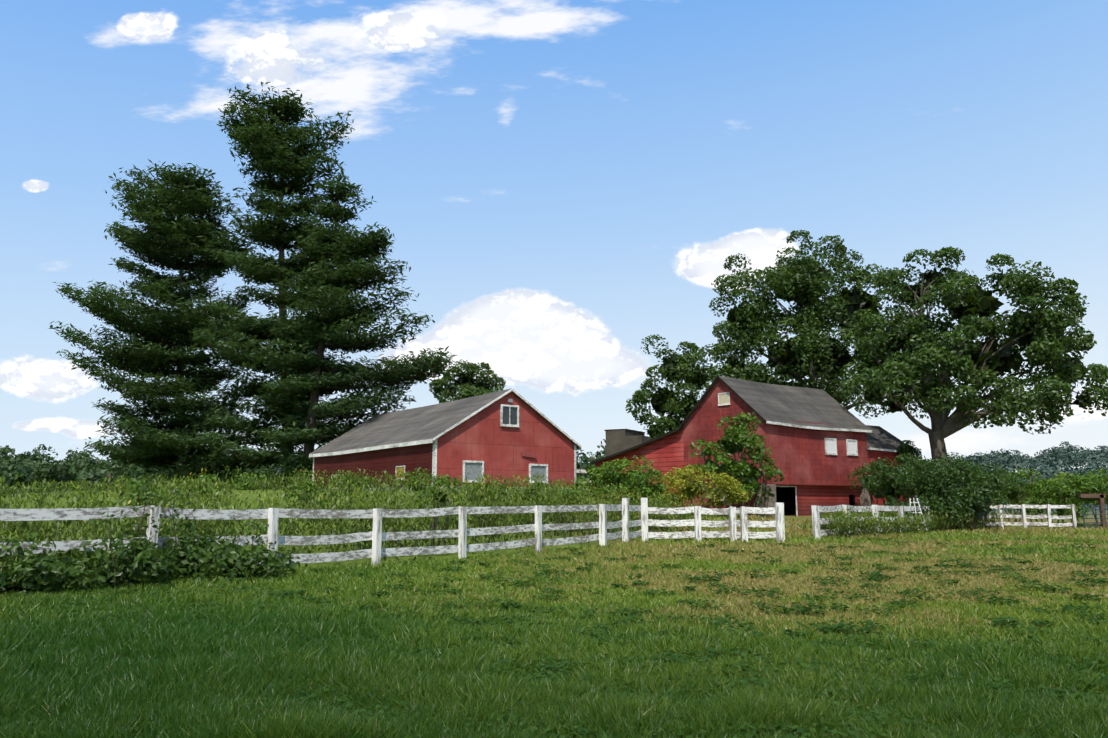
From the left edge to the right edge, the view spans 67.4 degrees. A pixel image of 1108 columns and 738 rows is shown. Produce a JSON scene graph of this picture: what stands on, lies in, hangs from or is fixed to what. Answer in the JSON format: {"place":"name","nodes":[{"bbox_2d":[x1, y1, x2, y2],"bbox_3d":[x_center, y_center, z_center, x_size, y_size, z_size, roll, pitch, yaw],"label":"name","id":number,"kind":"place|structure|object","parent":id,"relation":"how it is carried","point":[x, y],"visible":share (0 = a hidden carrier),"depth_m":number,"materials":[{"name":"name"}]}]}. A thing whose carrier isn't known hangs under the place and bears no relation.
{"place":"outdoors","nodes":[
{"label":"outdoors","id":0,"kind":"place"},
{"bbox_2d":[56,472,1036,514],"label":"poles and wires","id":1,"kind":"object","parent":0,"point":[109,476],"visible":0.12,"depth_m":53.19,"materials":[{"name":"brown wood"}]},
{"bbox_2d":[0,467,1107,627],"bbox_3d":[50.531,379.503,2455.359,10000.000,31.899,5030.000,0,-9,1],"label":"ground","id":2,"kind":"structure","parent":0,"point":[401,558],"depth_m":26.15,"materials":[{"name":"green plant"}]},
{"bbox_2d":[0,444,277,490],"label":"treeline","id":3,"kind":"object","parent":2,"relation":"on","point":[84,465],"visible":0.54,"depth_m":121.64,"materials":[{"name":"green plant"}]},
{"bbox_2d":[0,468,300,594],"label":"brambles","id":4,"kind":"object","parent":2,"relation":"on","point":[202,557],"visible":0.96,"depth_m":14.09,"materials":[{"name":"green plant"}]},
{"bbox_2d":[48,159,265,487],"bbox_3d":[-28.985,-2.934,62.943,15.808,26.219,12.480,0,-9,1],"label":"pine","id":5,"kind":"object","parent":2,"relation":"on","point":[162,349],"visible":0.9,"depth_m":61.00,"materials":[{"name":"green plant"}]},
{"bbox_2d":[191,82,377,488],"bbox_3d":[-18.708,-5.689,58.915,13.217,29.681,11.586,0,-9,1],"label":"tall pine","id":6,"kind":"object","parent":2,"relation":"on","point":[263,138],"visible":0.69,"depth_m":57.92,"materials":[{"name":"green plant"}]},
{"bbox_2d":[121,467,583,545],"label":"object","id":7,"kind":"object","parent":2,"relation":"on","point":[424,494],"visible":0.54,"depth_m":26.92,"materials":[{"name":"green plant"}]},
{"bbox_2d":[251,166,457,488],"bbox_3d":[-12.935,-2.780,55.399,12.817,22.389,10.932,0,-9,1],"label":"pine","id":8,"kind":"object","parent":2,"relation":"on","point":[344,277],"visible":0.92,"depth_m":54.30,"materials":[{"name":"green plant"}]},
{"bbox_2d":[0,464,715,566],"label":"weeds","id":9,"kind":"object","parent":2,"relation":"on","point":[18,528],"visible":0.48,"depth_m":23.29,"materials":[{"name":"green plant"}]},
{"bbox_2d":[309,388,581,492],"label":"barn","id":10,"kind":"structure","parent":2,"relation":"on","point":[509,433],"depth_m":41.65,"materials":[{"name":"red wood"}]},
{"bbox_2d":[314,439,605,483],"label":"trees","id":11,"kind":"object","parent":2,"relation":"on","point":[585,459],"depth_m":104.44,"materials":[{"name":"green plant"}]},
{"bbox_2d":[429,359,505,403],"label":"tree","id":12,"kind":"object","parent":2,"relation":"on","point":[468,384],"visible":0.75,"depth_m":85.26,"materials":[{"name":"green plant"}]},
{"bbox_2d":[0,503,1107,737],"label":"paddock grass","id":13,"kind":"structure","parent":2,"relation":"on","point":[64,679],"depth_m":8.01,"materials":[{"name":"green plant"}]},
{"bbox_2d":[4,441,1107,493],"bbox_3d":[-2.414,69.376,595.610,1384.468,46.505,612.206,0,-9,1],"label":"hill forest","id":14,"kind":"object","parent":2,"relation":"on","point":[1050,463],"visible":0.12,"depth_m":435.08,"materials":[{"name":"green plant"}]},
{"bbox_2d":[146,476,1076,569],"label":"fence posts","id":15,"kind":"object","parent":2,"relation":"on","point":[273,523],"visible":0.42,"depth_m":29.31,"materials":[{"name":"white wood"}]},
{"bbox_2d":[0,469,1072,575],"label":"fence rails","id":16,"kind":"object","parent":15,"relation":"attached to","point":[53,514],"visible":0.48,"depth_m":21.02,"materials":[{"name":"white wood"}]},
{"bbox_2d":[569,455,672,504],"bbox_3d":[3.454,5.476,40.494,4.600,2.655,3.764,-7,-11,36],"label":"green bush","id":17,"kind":"object","parent":2,"relation":"on","point":[630,478],"visible":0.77,"depth_m":39.90,"materials":[{"name":"green plant"}]},
{"bbox_2d":[604,429,651,455],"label":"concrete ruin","id":18,"kind":"object","parent":2,"relation":"on","point":[618,440],"visible":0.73,"depth_m":87.11,"materials":[{"name":"grey concrete"}]},
{"bbox_2d":[591,427,684,506],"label":"barn shed","id":19,"kind":"structure","parent":2,"relation":"on","point":[664,452],"depth_m":54.75,"materials":[{"name":"red wood"}]},
{"bbox_2d":[625,334,715,439],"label":"tree","id":20,"kind":"object","parent":2,"relation":"on","point":[674,368],"visible":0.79,"depth_m":73.56,"materials":[{"name":"green plant"}]},
{"bbox_2d":[654,464,748,516],"bbox_3d":[7.304,6.200,41.843,4.546,2.836,4.045,-5,-10,28],"label":"yellow bush","id":21,"kind":"object","parent":2,"relation":"on","point":[694,488],"visible":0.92,"depth_m":41.55,"materials":[{"name":"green plant"}]},
{"bbox_2d":[688,412,783,516],"bbox_3d":[10.034,5.278,45.700,5.168,5.928,2.825,0,-9,1],"label":"bush","id":22,"kind":"object","parent":2,"relation":"on","point":[743,469],"visible":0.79,"depth_m":45.41,"materials":[{"name":"green plant"}]},
{"bbox_2d":[678,375,871,515],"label":"barn","id":23,"kind":"structure","parent":2,"relation":"on","point":[816,441],"depth_m":51.38,"materials":[{"name":"red wood"}]},
{"bbox_2d":[698,230,928,418],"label":"tree","id":24,"kind":"object","parent":2,"relation":"on","point":[814,354],"visible":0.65,"depth_m":67.27,"materials":[{"name":"green plant"}]},
{"bbox_2d":[866,425,914,512],"bbox_3d":[21.111,7.076,58.273,6.796,6.527,5.512,7,-11,-37],"label":"barn annex","id":25,"kind":"object","parent":2,"relation":"on","point":[882,443],"visible":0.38,"depth_m":56.83,"materials":[{"name":"red wood"}]},
{"bbox_2d":[897,440,922,467],"bbox_3d":[24.190,6.324,56.729,1.758,3.013,1.706,0,-9,1],"label":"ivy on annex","id":26,"kind":"object","parent":25,"relation":"attached to","point":[906,448],"visible":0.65,"depth_m":56.51,"materials":[{"name":"green plant"}]},
{"bbox_2d":[803,506,1005,537],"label":"fence weeds","id":27,"kind":"object","parent":2,"relation":"on","point":[848,524],"visible":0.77,"depth_m":38.17,"materials":[{"name":"green plant"}]},
{"bbox_2d":[909,498,926,529],"bbox_3d":[18.341,7.412,42.052,0.876,1.755,0.435,0,-9,1],"label":"leaning trellis","id":28,"kind":"object","parent":2,"relation":"on","point":[914,502],"visible":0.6,"depth_m":42.20,"materials":[{"name":"paint"}]},
{"bbox_2d":[847,452,1021,530],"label":"shrubs","id":29,"kind":"object","parent":2,"relation":"on","point":[941,488],"visible":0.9,"depth_m":44.61,"materials":[{"name":"green plant"}]},
{"bbox_2d":[838,246,1107,516],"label":"oak","id":30,"kind":"object","parent":2,"relation":"on","point":[1038,336],"visible":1,"depth_m":54.69,"materials":[{"name":"green plant"}]},
{"bbox_2d":[915,467,1107,506],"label":"bushes","id":31,"kind":"object","parent":2,"relation":"on","point":[1062,475],"visible":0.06,"depth_m":92.91,"materials":[{"name":"green plant"}]},
{"bbox_2d":[999,468,1107,526],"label":"shrubs","id":32,"kind":"object","parent":2,"relation":"on","point":[1062,493],"visible":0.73,"depth_m":48.41,"materials":[{"name":"green plant"}]},
{"bbox_2d":[1078,494,1106,526],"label":"wooden post","id":33,"kind":"object","parent":2,"relation":"on","point":[1100,497],"visible":0.79,"depth_m":45.35,"materials":[{"name":"brown wood"}]},
{"bbox_2d":[1082,505,1107,527],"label":"steel gate","id":34,"kind":"structure","parent":2,"relation":"on","point":[1096,518],"depth_m":43.76,"materials":[{"name":"metal"}]},
{"bbox_2d":[0,0,1107,472],"label":"sky","id":35,"kind":"structure","parent":0,"point":[563,186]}
]}

